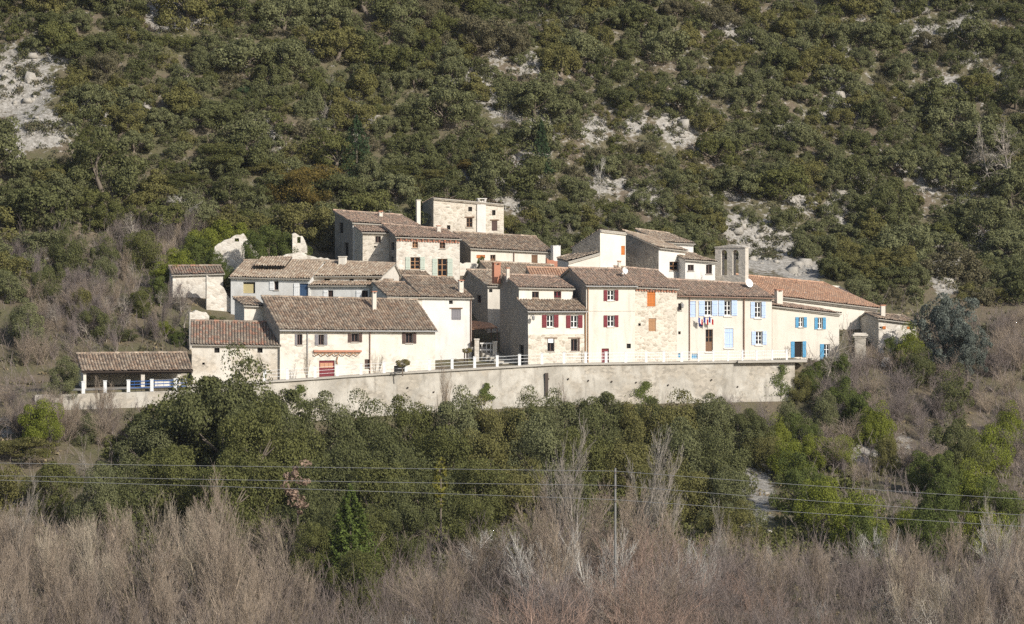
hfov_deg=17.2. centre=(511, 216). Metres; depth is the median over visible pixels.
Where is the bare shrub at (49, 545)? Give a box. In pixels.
[25,516,86,572]
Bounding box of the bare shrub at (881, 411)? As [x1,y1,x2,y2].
[869,398,895,431]
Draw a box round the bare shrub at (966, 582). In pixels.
[935,555,1006,617]
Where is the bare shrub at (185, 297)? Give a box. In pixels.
[169,279,200,309]
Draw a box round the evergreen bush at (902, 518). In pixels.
[889,500,919,545]
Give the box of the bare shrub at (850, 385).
[830,373,865,403]
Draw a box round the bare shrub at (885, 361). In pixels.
[871,348,894,367]
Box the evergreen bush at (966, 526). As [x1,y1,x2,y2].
[954,505,1010,567]
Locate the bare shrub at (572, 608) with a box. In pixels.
[498,569,609,623]
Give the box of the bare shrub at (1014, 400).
[995,387,1023,416]
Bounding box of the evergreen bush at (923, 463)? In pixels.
[905,450,945,494]
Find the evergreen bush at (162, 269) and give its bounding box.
[149,253,178,288]
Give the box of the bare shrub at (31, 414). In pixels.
[21,401,49,426]
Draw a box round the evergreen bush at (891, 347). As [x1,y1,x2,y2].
[883,336,900,368]
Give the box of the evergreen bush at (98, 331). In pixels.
[76,306,116,340]
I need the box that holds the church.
[736,273,879,329]
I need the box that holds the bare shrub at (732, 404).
[709,388,744,425]
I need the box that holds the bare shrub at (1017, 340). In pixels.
[1002,324,1023,361]
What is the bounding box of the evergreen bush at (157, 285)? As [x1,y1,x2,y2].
[144,275,169,305]
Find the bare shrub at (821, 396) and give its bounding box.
[809,387,837,411]
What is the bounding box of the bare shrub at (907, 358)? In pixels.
[894,345,925,371]
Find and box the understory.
[99,403,860,607]
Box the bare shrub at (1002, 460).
[991,443,1013,473]
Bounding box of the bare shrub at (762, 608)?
[737,599,787,623]
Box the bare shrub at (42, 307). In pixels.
[29,297,52,319]
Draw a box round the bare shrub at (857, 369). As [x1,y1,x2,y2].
[835,352,867,385]
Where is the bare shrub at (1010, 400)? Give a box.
[997,390,1023,412]
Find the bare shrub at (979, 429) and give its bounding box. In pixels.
[969,422,998,452]
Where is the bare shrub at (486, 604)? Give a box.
[465,587,506,623]
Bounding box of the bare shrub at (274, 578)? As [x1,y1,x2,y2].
[218,543,323,622]
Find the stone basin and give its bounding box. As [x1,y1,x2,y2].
[154,379,173,385]
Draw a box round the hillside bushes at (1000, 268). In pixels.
[0,0,1023,306]
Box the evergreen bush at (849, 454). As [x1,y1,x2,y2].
[819,434,860,473]
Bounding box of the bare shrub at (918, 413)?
[902,397,929,425]
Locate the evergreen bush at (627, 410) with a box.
[616,402,645,447]
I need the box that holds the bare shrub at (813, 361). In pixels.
[803,353,822,371]
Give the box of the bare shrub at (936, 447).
[925,437,946,454]
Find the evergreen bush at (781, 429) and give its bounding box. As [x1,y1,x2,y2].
[766,411,795,457]
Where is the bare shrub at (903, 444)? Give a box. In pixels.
[893,432,910,455]
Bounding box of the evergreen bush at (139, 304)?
[127,286,156,317]
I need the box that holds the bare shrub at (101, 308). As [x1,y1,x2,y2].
[88,296,128,328]
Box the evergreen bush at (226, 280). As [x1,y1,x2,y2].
[211,261,233,289]
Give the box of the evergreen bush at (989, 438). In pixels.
[968,421,1016,478]
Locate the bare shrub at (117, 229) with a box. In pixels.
[106,211,133,238]
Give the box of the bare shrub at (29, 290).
[18,274,52,300]
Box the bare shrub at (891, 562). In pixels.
[847,535,942,594]
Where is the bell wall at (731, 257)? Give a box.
[714,244,748,281]
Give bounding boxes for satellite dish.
[746,279,752,286]
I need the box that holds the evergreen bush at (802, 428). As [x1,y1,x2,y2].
[781,411,823,458]
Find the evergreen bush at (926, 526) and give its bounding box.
[902,493,972,561]
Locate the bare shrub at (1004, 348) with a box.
[989,338,1019,361]
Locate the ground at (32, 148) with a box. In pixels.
[0,0,1023,623]
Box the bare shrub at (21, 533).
[0,504,43,573]
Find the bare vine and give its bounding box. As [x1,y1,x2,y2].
[314,352,358,363]
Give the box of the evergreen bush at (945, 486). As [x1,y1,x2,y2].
[915,473,965,541]
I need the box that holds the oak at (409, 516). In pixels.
[376,503,438,579]
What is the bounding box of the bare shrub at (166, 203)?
[160,195,172,214]
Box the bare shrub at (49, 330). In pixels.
[23,318,59,339]
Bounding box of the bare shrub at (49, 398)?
[38,384,66,414]
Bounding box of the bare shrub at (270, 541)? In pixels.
[239,508,307,566]
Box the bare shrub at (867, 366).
[855,351,874,370]
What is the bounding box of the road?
[72,360,736,390]
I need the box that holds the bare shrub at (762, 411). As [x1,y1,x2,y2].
[739,391,780,431]
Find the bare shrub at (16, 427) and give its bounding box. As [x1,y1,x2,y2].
[0,398,32,436]
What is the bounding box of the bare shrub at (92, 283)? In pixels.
[82,269,113,297]
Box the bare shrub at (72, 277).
[63,263,90,289]
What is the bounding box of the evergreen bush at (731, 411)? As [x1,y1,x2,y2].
[706,396,745,452]
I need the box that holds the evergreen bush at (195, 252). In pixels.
[176,235,211,264]
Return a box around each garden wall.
[189,310,208,350]
[460,262,477,275]
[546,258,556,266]
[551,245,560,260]
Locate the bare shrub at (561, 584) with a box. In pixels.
[458,546,589,623]
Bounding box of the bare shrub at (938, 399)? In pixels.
[926,381,960,419]
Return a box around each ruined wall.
[206,275,230,311]
[283,252,328,260]
[292,233,306,253]
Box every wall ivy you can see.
[288,385,309,407]
[479,383,495,400]
[625,381,659,404]
[766,365,797,398]
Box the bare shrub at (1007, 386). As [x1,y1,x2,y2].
[989,364,1023,396]
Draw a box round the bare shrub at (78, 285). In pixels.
[63,279,91,291]
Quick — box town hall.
[668,278,774,360]
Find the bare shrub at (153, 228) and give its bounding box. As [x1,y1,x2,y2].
[136,213,172,238]
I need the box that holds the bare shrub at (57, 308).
[41,301,65,322]
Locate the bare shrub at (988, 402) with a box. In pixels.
[969,383,1003,413]
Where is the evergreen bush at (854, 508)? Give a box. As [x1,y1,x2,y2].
[823,488,890,558]
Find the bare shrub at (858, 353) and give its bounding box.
[846,342,872,367]
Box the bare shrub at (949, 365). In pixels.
[931,356,971,383]
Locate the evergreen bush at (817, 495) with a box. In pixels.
[793,474,847,535]
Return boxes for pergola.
[472,320,497,350]
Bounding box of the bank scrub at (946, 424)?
[0,270,1023,585]
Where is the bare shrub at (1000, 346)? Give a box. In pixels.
[985,332,1015,358]
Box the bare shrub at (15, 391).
[3,385,19,407]
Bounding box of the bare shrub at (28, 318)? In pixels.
[8,303,47,333]
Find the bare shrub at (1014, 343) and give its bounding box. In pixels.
[998,330,1023,359]
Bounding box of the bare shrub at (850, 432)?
[829,411,866,442]
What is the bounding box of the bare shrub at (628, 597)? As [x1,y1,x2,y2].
[585,556,729,623]
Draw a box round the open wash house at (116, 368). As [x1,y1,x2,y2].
[76,351,192,388]
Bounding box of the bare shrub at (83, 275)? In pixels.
[63,270,91,292]
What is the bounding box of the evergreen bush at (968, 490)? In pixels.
[951,456,998,524]
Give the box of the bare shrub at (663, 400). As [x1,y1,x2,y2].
[643,391,672,416]
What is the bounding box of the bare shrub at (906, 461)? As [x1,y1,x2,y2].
[895,438,934,470]
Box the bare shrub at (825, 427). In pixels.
[821,421,836,436]
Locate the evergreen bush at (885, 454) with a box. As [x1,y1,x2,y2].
[866,434,900,476]
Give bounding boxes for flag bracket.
[698,316,712,325]
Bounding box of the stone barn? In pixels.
[190,319,280,381]
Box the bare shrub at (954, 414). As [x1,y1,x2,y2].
[948,398,967,420]
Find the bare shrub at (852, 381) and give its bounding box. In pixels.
[817,364,862,391]
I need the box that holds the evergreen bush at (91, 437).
[66,413,99,449]
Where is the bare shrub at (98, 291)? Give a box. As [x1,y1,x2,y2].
[80,280,114,304]
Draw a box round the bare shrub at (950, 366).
[935,347,967,380]
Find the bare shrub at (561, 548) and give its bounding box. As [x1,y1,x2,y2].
[489,499,618,605]
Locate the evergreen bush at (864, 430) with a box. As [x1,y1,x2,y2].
[852,407,879,448]
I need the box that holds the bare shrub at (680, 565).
[605,520,721,609]
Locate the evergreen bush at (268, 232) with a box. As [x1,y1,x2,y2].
[257,223,291,256]
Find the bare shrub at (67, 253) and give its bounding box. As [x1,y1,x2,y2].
[40,244,93,266]
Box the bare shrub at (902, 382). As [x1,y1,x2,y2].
[889,370,911,395]
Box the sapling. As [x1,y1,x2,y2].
[431,457,449,543]
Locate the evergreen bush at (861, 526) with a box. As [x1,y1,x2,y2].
[846,510,891,573]
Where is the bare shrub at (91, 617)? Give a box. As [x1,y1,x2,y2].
[57,606,122,623]
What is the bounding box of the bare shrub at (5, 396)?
[0,382,17,405]
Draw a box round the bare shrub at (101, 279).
[85,269,111,293]
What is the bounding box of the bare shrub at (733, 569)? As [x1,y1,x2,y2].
[677,531,766,603]
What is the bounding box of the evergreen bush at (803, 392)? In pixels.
[788,371,820,404]
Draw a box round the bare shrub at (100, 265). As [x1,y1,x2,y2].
[84,252,120,276]
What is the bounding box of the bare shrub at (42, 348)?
[20,327,58,365]
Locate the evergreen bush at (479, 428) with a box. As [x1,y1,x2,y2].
[459,410,486,444]
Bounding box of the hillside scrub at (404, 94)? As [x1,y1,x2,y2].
[0,0,1023,284]
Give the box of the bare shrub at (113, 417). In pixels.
[84,395,130,433]
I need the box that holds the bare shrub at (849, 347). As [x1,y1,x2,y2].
[839,331,853,362]
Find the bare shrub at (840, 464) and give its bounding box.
[830,455,847,472]
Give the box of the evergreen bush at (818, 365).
[799,361,832,393]
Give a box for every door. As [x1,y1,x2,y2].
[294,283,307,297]
[319,360,333,376]
[602,348,607,361]
[706,329,711,350]
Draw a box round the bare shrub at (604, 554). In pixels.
[565,520,657,602]
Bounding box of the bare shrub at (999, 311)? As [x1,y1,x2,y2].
[984,303,1022,327]
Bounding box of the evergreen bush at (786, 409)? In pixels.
[774,397,811,442]
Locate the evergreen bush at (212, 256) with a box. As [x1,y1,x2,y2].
[206,247,227,267]
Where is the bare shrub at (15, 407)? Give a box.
[3,397,31,416]
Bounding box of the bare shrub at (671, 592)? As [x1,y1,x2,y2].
[564,555,712,623]
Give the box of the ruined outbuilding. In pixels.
[167,264,224,297]
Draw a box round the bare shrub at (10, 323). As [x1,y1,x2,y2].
[0,309,29,336]
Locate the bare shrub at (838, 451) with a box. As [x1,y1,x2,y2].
[815,430,851,466]
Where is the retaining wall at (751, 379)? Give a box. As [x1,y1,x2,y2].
[35,359,806,424]
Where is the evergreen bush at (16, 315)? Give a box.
[7,297,50,349]
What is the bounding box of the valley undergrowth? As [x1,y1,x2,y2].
[0,505,1023,623]
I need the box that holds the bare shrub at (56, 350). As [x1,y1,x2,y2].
[40,332,64,359]
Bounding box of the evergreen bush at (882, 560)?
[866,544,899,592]
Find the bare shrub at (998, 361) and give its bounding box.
[982,345,1016,379]
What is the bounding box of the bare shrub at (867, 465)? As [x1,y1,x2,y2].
[853,449,880,477]
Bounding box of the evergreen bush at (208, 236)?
[183,227,222,262]
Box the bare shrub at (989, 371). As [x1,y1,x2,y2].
[977,346,1008,377]
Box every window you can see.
[214,348,219,352]
[257,348,262,352]
[270,281,278,290]
[295,334,302,345]
[315,334,326,345]
[323,290,332,296]
[348,333,361,342]
[356,290,367,296]
[365,359,368,368]
[375,236,380,242]
[394,366,404,371]
[402,333,415,343]
[406,257,424,269]
[412,242,418,248]
[432,258,452,275]
[466,218,472,227]
[490,255,494,260]
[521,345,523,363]
[532,292,537,296]
[542,315,558,327]
[547,338,553,350]
[554,291,560,297]
[566,315,582,328]
[570,339,579,351]
[604,290,617,300]
[604,315,617,327]
[669,262,677,270]
[687,265,694,271]
[699,301,717,315]
[705,265,712,274]
[719,300,736,315]
[751,302,765,317]
[752,331,766,344]
[791,341,805,357]
[795,317,806,327]
[815,317,825,329]
[820,344,828,358]
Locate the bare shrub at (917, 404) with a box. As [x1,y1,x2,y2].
[905,399,922,413]
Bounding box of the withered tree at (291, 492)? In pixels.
[280,459,311,547]
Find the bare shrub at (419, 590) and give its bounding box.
[375,558,465,623]
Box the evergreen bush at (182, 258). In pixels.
[154,246,194,282]
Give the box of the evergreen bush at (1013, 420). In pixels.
[995,400,1023,446]
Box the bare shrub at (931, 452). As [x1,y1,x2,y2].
[921,446,947,467]
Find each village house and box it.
[228,256,325,314]
[261,291,437,378]
[308,278,393,298]
[333,200,421,260]
[354,225,389,261]
[369,280,423,305]
[381,222,461,281]
[398,269,429,280]
[400,274,473,359]
[453,231,550,263]
[462,268,502,332]
[477,260,554,274]
[491,262,574,362]
[516,297,587,364]
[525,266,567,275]
[560,261,637,362]
[570,228,626,266]
[613,265,679,361]
[620,229,688,277]
[635,228,695,251]
[677,252,717,279]
[772,289,841,360]
[859,305,917,352]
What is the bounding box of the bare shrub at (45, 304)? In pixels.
[25,291,61,318]
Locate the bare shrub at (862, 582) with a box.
[835,551,895,610]
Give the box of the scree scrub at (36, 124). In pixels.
[0,0,986,259]
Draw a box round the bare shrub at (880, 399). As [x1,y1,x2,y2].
[866,389,894,410]
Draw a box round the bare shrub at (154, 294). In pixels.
[139,275,157,297]
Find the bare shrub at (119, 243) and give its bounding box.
[112,235,125,250]
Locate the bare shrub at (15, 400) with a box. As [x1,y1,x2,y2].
[3,388,26,410]
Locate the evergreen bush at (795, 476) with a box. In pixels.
[768,449,827,514]
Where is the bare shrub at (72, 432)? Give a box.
[45,406,87,443]
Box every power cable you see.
[4,480,1023,526]
[18,463,1015,498]
[30,476,1016,514]
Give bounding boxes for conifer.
[233,83,257,93]
[333,115,377,176]
[531,120,554,175]
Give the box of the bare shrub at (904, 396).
[893,386,914,409]
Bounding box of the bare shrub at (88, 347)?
[63,335,99,360]
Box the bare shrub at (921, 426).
[910,410,937,438]
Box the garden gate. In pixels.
[480,343,492,352]
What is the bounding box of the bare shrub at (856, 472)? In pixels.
[846,462,868,481]
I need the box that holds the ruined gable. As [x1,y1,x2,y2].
[212,233,256,271]
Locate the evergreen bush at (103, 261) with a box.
[87,256,117,292]
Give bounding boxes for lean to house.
[232,296,262,320]
[557,251,599,268]
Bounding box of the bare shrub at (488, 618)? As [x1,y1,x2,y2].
[455,610,513,623]
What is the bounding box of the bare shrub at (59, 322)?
[51,313,69,330]
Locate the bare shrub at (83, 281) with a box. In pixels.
[72,272,93,288]
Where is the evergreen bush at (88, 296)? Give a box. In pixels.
[65,287,92,319]
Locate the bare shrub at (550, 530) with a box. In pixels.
[495,497,613,568]
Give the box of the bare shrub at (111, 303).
[105,292,123,310]
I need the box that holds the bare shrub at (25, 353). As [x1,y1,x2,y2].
[9,330,41,365]
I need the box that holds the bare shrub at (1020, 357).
[1001,334,1023,371]
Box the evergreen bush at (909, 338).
[892,319,927,373]
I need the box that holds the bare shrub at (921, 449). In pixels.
[904,438,941,460]
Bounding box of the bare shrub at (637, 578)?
[571,532,719,623]
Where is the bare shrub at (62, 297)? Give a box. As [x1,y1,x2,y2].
[55,290,74,305]
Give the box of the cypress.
[315,483,386,591]
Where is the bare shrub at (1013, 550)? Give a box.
[1007,529,1023,578]
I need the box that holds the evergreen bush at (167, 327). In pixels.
[141,321,175,335]
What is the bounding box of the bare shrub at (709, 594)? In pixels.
[669,565,739,623]
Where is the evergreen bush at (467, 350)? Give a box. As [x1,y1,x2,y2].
[462,348,471,359]
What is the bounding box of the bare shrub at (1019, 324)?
[999,310,1023,333]
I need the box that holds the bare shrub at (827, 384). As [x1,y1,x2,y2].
[813,376,838,394]
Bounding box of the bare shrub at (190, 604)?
[166,584,271,623]
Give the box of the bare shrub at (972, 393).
[960,370,992,404]
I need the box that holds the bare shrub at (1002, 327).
[986,317,1012,338]
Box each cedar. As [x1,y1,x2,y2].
[908,292,978,375]
[939,319,992,386]
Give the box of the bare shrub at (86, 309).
[76,299,112,331]
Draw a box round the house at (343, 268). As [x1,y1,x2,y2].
[313,256,400,280]
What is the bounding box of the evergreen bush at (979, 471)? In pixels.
[946,440,996,486]
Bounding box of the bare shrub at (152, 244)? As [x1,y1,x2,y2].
[131,230,165,256]
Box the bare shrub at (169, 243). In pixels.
[152,230,182,253]
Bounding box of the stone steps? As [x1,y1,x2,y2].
[472,347,516,363]
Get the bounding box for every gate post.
[474,339,479,361]
[492,341,497,354]
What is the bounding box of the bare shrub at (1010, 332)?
[991,314,1023,340]
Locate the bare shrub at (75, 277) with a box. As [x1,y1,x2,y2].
[65,264,96,292]
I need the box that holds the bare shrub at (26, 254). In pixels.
[19,248,34,262]
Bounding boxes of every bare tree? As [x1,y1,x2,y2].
[0,499,35,592]
[0,502,17,549]
[0,509,14,576]
[0,521,40,607]
[0,545,25,620]
[0,596,34,623]
[2,468,41,592]
[4,553,39,620]
[9,592,48,623]
[17,322,42,356]
[21,391,49,420]
[23,523,78,616]
[23,593,55,623]
[33,250,43,278]
[34,514,84,591]
[35,503,113,614]
[45,303,59,327]
[45,551,81,623]
[46,295,60,305]
[50,570,77,623]
[54,392,62,419]
[57,406,64,431]
[58,279,69,311]
[60,327,78,354]
[62,555,111,623]
[63,289,86,308]
[64,310,79,344]
[66,394,83,433]
[68,557,100,623]
[69,297,86,331]
[73,313,91,338]
[76,451,93,475]
[76,528,132,623]
[83,336,101,351]
[88,285,101,322]
[90,375,109,423]
[91,534,126,623]
[94,501,136,600]
[96,337,105,351]
[98,535,170,623]
[100,298,113,325]
[102,383,115,417]
[103,320,119,351]
[105,229,114,249]
[107,487,174,565]
[111,257,120,285]
[111,279,120,308]
[114,213,149,257]
[116,213,139,251]
[116,247,131,280]
[117,295,130,310]
[120,311,130,327]
[121,267,138,302]
[121,306,131,326]
[125,304,134,323]
[126,591,150,623]
[137,521,186,623]
[139,550,194,602]
[143,307,154,337]
[147,306,159,335]
[148,567,188,623]
[149,314,164,342]
[154,235,177,263]
[154,514,193,611]
[159,292,172,321]
[159,504,221,620]
[160,489,200,564]
[163,275,185,308]
[168,194,200,227]
[168,308,183,327]
[170,615,188,623]
[172,215,182,233]
[172,295,186,313]
[176,226,181,245]
[179,221,191,248]
[179,489,251,598]
[180,489,251,623]
[181,303,192,327]
[182,204,199,233]
[185,497,230,607]
[188,461,242,565]
[195,510,252,623]
[195,585,237,623]
[207,559,269,623]
[226,584,274,623]
[234,546,297,623]
[260,526,298,596]
[272,588,302,623]
[292,556,321,623]
[303,352,310,377]
[315,591,343,623]
[322,101,334,118]
[371,352,383,372]
[412,567,437,597]
[422,560,460,623]
[428,549,446,574]
[433,352,453,424]
[440,547,469,613]
[446,529,496,603]
[458,530,503,583]
[466,520,514,599]
[470,589,489,606]
[477,567,616,623]
[493,109,513,128]
[495,533,517,590]
[503,502,546,602]
[504,515,583,618]
[519,467,575,556]
[525,520,587,617]
[526,505,595,598]
[530,414,593,582]
[532,597,601,623]
[539,479,623,599]
[543,566,635,623]
[552,432,594,593]
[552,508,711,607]
[557,375,569,425]
[560,523,639,615]
[586,483,644,562]
[594,157,608,198]
[604,587,690,623]
[610,477,657,577]
[611,484,676,595]
[623,423,673,575]
[631,590,693,623]
[638,441,687,587]
[649,500,689,599]
[659,596,735,623]
[663,530,723,612]
[702,524,727,562]
[709,565,770,610]
[710,498,731,569]
[721,523,752,580]
[725,581,803,623]
[748,533,783,604]
[758,542,777,576]
[760,546,789,607]
[768,539,804,593]
[799,606,850,623]
[801,534,829,605]
[811,543,839,607]
[812,601,827,623]
[819,540,855,584]
[820,329,859,385]
[848,528,900,571]
[855,613,880,623]
[858,548,880,596]
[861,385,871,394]
[863,580,905,623]
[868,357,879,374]
[875,534,930,623]
[881,520,915,560]
[884,539,919,603]
[885,568,932,623]
[886,605,923,623]
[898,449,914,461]
[902,535,933,595]
[904,596,942,623]
[917,554,978,623]
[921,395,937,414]
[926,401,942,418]
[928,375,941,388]
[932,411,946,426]
[934,573,959,612]
[935,514,968,579]
[938,605,981,623]
[949,558,1002,623]
[961,604,995,623]
[963,552,997,583]
[966,122,996,186]
[968,515,1023,581]
[975,510,1023,600]
[976,606,1011,623]
[979,488,1017,577]
[981,116,1021,190]
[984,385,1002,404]
[990,559,1022,622]
[999,552,1023,611]
[1005,318,1015,334]
[1005,581,1023,623]
[1007,538,1023,609]
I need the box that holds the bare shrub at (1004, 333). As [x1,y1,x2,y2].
[990,325,1022,344]
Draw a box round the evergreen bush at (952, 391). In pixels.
[930,362,975,423]
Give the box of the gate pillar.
[852,333,867,366]
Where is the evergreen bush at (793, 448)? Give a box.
[766,437,810,483]
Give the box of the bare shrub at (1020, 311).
[1015,305,1023,321]
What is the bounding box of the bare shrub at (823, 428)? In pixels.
[794,416,840,436]
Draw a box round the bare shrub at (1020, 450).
[1008,439,1023,462]
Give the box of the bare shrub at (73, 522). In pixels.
[62,510,131,563]
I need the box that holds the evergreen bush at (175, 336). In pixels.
[168,327,188,347]
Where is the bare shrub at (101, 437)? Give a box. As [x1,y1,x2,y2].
[79,409,119,444]
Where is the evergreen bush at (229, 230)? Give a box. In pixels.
[196,219,248,247]
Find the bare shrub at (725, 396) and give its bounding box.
[717,392,733,404]
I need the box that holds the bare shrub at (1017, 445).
[994,422,1023,457]
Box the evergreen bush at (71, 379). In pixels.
[40,356,80,398]
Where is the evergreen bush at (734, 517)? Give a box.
[695,498,763,546]
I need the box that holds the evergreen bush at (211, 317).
[209,316,228,321]
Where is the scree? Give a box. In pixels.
[0,1,1005,287]
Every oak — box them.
[0,0,16,9]
[0,116,31,189]
[0,196,41,225]
[0,244,19,281]
[0,250,36,286]
[0,269,29,303]
[0,436,63,458]
[0,462,27,510]
[6,180,79,228]
[12,230,63,254]
[13,257,46,281]
[19,461,84,523]
[23,0,74,15]
[24,10,66,25]
[30,262,65,303]
[32,167,65,185]
[37,20,82,55]
[41,170,82,210]
[47,220,90,280]
[49,40,98,66]
[57,10,94,31]
[63,461,123,543]
[66,83,129,118]
[66,126,150,199]
[66,176,95,196]
[70,184,122,218]
[71,0,112,13]
[78,32,123,55]
[79,49,124,85]
[81,205,118,231]
[83,137,118,166]
[90,231,120,276]
[90,454,159,543]
[93,419,176,490]
[99,102,155,135]
[100,0,151,15]
[103,199,136,226]
[104,15,140,34]
[109,129,154,153]
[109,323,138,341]
[114,85,157,110]
[121,412,204,465]
[122,230,162,273]
[133,168,178,205]
[133,198,185,230]
[134,443,206,531]
[137,107,188,134]
[140,371,231,495]
[151,0,224,32]
[151,375,292,504]
[161,80,201,112]
[162,173,209,187]
[179,101,237,131]
[179,192,219,228]
[186,143,257,173]
[186,447,267,552]
[188,157,224,179]
[189,44,216,74]
[191,29,226,58]
[203,341,280,447]
[205,0,259,27]
[205,212,250,242]
[208,97,259,122]
[209,37,279,72]
[210,167,261,209]
[216,397,300,506]
[217,110,284,159]
[219,126,281,175]
[231,457,306,538]
[242,388,322,464]
[243,51,291,86]
[244,157,286,173]
[249,0,275,20]
[257,0,310,31]
[257,162,342,205]
[258,38,316,83]
[262,428,328,508]
[265,38,293,51]
[265,171,315,201]
[267,84,293,104]
[269,202,330,245]
[270,479,333,561]
[283,447,366,528]
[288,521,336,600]
[299,126,357,172]
[301,390,353,473]
[304,18,369,63]
[306,0,352,30]
[307,0,328,11]
[309,171,365,199]
[313,201,344,231]
[313,416,375,504]
[315,221,334,252]
[324,87,354,114]
[327,101,378,130]
[331,189,394,212]
[331,457,415,531]
[332,0,402,17]
[334,388,395,461]
[342,63,379,100]
[343,27,388,55]
[347,427,437,505]
[350,154,382,191]
[351,150,372,170]
[359,39,426,78]
[363,172,421,202]
[363,476,424,562]
[371,115,401,134]
[372,165,419,176]
[374,0,426,31]
[374,152,408,171]
[376,70,409,96]
[376,503,438,579]
[382,393,437,465]
[386,208,430,225]
[390,25,421,47]
[391,66,433,89]
[391,105,430,132]
[392,150,442,179]
[393,446,462,526]
[401,131,436,156]
[404,0,442,28]
[406,195,432,216]
[408,423,473,504]
[410,27,441,56]
[410,77,480,134]
[412,168,466,181]
[413,0,443,6]
[419,383,481,462]
[427,169,483,200]
[428,56,470,86]
[430,12,462,39]
[433,39,467,74]
[436,133,468,164]
[436,455,514,528]
[441,489,501,557]
[442,0,489,16]
[447,33,477,58]
[451,159,486,171]
[453,14,507,59]
[457,426,523,492]
[459,71,495,101]
[460,395,528,459]
[466,134,556,191]
[468,150,517,199]
[471,1,518,21]
[474,133,509,158]
[474,456,548,522]
[492,412,564,498]
[493,20,530,55]
[498,385,548,461]
[500,119,560,150]
[504,216,521,233]
[509,70,569,125]
[511,86,540,111]
[514,188,554,206]
[514,229,543,241]
[516,220,551,236]
[521,79,558,97]
[526,200,563,221]
[527,0,561,16]
[527,386,590,458]
[535,21,565,49]
[536,44,583,77]
[537,218,565,238]
[542,235,573,254]
[544,199,581,217]
[544,424,614,496]
[546,451,599,526]
[549,98,581,124]
[549,213,583,229]
[553,78,586,104]
[556,31,609,69]
[557,0,581,17]
[560,28,588,44]
[560,175,597,198]
[567,392,629,456]
[571,226,594,250]
[575,204,604,227]
[579,0,617,10]
[580,426,655,495]
[581,6,619,27]
[584,154,625,178]
[586,25,614,44]
[588,48,630,79]
[595,87,637,107]
[600,0,631,10]
[601,0,660,31]
[606,206,633,230]
[607,399,667,457]
[611,38,641,61]
[614,158,639,178]
[624,187,654,215]
[624,416,708,487]
[624,464,689,523]
[628,217,654,231]
[634,30,691,69]
[635,71,668,100]
[637,387,698,461]
[643,15,676,33]
[645,0,663,6]
[648,192,677,219]
[650,227,672,232]
[654,85,706,117]
[655,455,737,525]
[659,0,696,21]
[661,168,698,192]
[669,211,702,225]
[671,221,697,236]
[671,230,693,238]
[672,21,703,47]
[672,194,707,216]
[675,162,713,183]
[686,228,715,255]
[687,75,713,92]
[687,112,724,132]
[689,131,744,167]
[692,392,738,457]
[694,168,723,186]
[694,423,758,497]
[696,0,746,28]
[696,208,727,232]
[697,465,768,531]
[698,196,720,212]
[700,73,737,97]
[707,169,765,198]
[710,48,736,69]
[710,413,774,466]
[711,131,741,151]
[717,0,759,11]
[720,119,753,139]
[725,41,755,64]
[726,87,760,110]
[733,26,768,53]
[734,164,809,200]
[736,66,766,100]
[741,425,788,472]
[748,160,789,188]
[755,65,783,86]
[759,94,800,127]
[760,44,801,74]
[765,12,798,40]
[765,138,797,155]
[765,209,795,234]
[769,121,822,152]
[776,50,824,81]
[779,70,803,87]
[781,37,812,52]
[782,2,815,24]
[786,17,825,48]
[787,158,828,188]
[787,233,820,260]
[789,83,821,104]
[793,220,826,233]
[803,17,841,37]
[807,234,836,255]
[808,47,842,65]
[808,64,860,92]
[813,139,844,161]
[815,162,851,199]
[815,254,844,275]
[819,258,852,281]
[822,22,857,47]
[826,0,882,14]
[826,108,854,124]
[828,154,876,195]
[829,223,860,239]
[832,253,865,270]
[834,188,863,215]
[835,239,870,257]
[839,129,870,152]
[840,89,872,114]
[841,254,878,279]
[844,279,877,300]
[845,80,876,97]
[847,14,899,59]
[848,47,871,59]
[849,45,876,70]
[851,193,876,208]
[851,208,892,241]
[852,98,892,132]
[854,144,885,159]
[854,185,913,232]
[859,244,890,257]
[861,146,921,177]
[864,0,899,22]
[869,177,917,214]
[871,245,921,274]
[874,264,915,285]
[876,22,895,43]
[877,221,930,242]
[877,223,934,264]
[880,10,901,27]
[881,51,919,89]
[882,98,902,118]
[884,24,913,43]
[885,0,905,4]
[891,0,937,15]
[893,135,914,150]
[894,229,921,249]
[899,261,932,289]
[906,105,928,121]
[908,133,936,149]
[910,146,937,166]
[911,31,947,52]
[913,78,969,122]
[919,155,973,188]
[919,241,992,284]
[924,222,966,242]
[925,129,951,144]
[926,100,979,133]
[927,419,991,481]
[930,0,958,10]
[930,231,963,254]
[938,214,973,232]
[944,196,1008,230]
[947,10,998,57]
[950,114,1014,162]
[951,0,968,4]
[956,196,1021,250]
[961,73,1001,92]
[961,161,992,178]
[978,228,1023,259]
[981,26,1023,51]
[986,73,1023,112]
[986,157,1014,175]
[987,158,1023,217]
[988,1,1022,17]
[991,127,1023,156]
[999,218,1023,247]
[1003,44,1023,61]
[1005,265,1023,286]
[1012,113,1023,127]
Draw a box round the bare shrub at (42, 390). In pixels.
[12,377,67,419]
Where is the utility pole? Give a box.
[614,468,615,621]
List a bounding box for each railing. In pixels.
[81,378,186,393]
[263,349,787,380]
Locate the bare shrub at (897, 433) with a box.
[887,418,910,438]
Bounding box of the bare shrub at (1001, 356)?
[993,347,1007,367]
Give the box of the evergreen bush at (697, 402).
[672,397,708,451]
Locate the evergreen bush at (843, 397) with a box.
[823,374,857,420]
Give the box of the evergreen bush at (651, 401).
[631,398,683,447]
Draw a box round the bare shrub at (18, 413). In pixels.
[0,397,32,435]
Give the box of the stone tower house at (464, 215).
[422,196,503,233]
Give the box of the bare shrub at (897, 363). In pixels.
[871,341,910,370]
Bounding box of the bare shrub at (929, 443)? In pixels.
[919,430,945,453]
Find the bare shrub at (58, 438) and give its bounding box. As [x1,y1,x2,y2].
[48,429,67,445]

